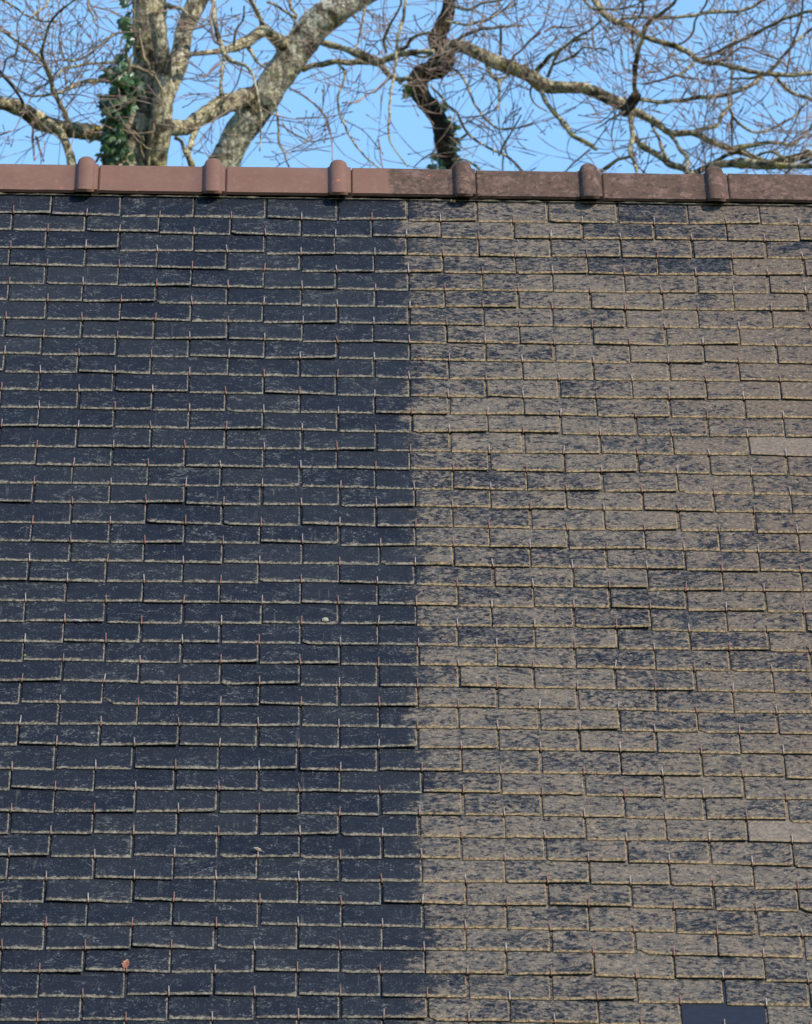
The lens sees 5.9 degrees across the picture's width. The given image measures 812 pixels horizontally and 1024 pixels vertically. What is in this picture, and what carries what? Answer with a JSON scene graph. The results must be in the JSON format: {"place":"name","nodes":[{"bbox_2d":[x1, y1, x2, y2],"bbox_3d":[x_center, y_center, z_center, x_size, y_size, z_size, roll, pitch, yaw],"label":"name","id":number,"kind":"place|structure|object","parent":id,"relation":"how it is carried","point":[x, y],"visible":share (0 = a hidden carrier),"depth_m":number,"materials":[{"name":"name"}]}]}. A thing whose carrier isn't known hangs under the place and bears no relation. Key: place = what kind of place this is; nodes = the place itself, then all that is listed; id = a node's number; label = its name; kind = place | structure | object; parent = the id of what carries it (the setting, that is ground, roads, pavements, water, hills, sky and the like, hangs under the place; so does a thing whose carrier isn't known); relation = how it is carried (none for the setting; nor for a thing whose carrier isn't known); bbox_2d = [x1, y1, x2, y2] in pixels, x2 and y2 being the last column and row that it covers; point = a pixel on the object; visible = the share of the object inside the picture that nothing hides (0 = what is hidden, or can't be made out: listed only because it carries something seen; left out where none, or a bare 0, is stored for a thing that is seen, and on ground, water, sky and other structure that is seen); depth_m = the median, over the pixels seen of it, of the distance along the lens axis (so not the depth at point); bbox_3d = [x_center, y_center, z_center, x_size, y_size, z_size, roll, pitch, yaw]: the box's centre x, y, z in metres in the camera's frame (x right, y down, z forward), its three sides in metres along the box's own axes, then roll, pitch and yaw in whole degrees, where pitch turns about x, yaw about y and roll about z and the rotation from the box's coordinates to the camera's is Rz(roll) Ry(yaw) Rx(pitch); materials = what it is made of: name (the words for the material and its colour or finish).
{"place":"outdoors","nodes":[
{"label":"outdoors","id":0,"kind":"place"},
{"bbox_2d":[0,156,811,1023],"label":"slate roof","id":1,"kind":"structure","parent":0,"point":[500,482],"depth_m":21.97,"materials":[{"name":"stone"}]},
{"bbox_2d":[121,959,129,969],"bbox_3d":[-0.724,1.168,20.203,0.023,0.030,0.010,1,-14,-1],"label":"dead leaf","id":2,"kind":"object","parent":1,"relation":"on","point":[125,963],"visible":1,"depth_m":20.20,"materials":[{"name":"plant"}]},
{"bbox_2d":[0,0,811,174],"label":"sky","id":3,"kind":"structure","parent":0,"point":[405,120],"materials":[{"name":"blue"}]},
{"label":"ground","id":4,"kind":"structure","parent":0,"visible":0},
{"bbox_2d":[0,0,365,167],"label":"bare tree","id":5,"kind":"object","parent":4,"relation":"on","point":[150,17],"visible":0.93,"depth_m":35.66,"materials":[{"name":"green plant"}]},
{"bbox_2d":[88,0,165,165],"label":"climbing ivy","id":6,"kind":"object","parent":5,"relation":"attached to","point":[114,147],"visible":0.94,"depth_m":35.58,"materials":[{"name":"green plant"}]},
{"bbox_2d":[122,0,483,171],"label":"bare tree","id":7,"kind":"object","parent":4,"relation":"on","point":[313,28],"visible":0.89,"depth_m":36.72,"materials":[{"name":"brown plant"}]},
{"bbox_2d":[355,0,811,174],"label":"bare tree","id":8,"kind":"object","parent":4,"relation":"on","point":[542,86],"visible":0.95,"depth_m":37.18,"materials":[{"name":"brown plant"}]},
{"bbox_2d":[398,81,461,168],"bbox_3d":[0.087,-1.867,37.819,0.373,0.592,0.290,-4,-15,18],"label":"climbing ivy","id":9,"kind":"object","parent":8,"relation":"attached to","point":[454,129],"visible":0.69,"depth_m":37.75,"materials":[{"name":"green plant"}]}
]}

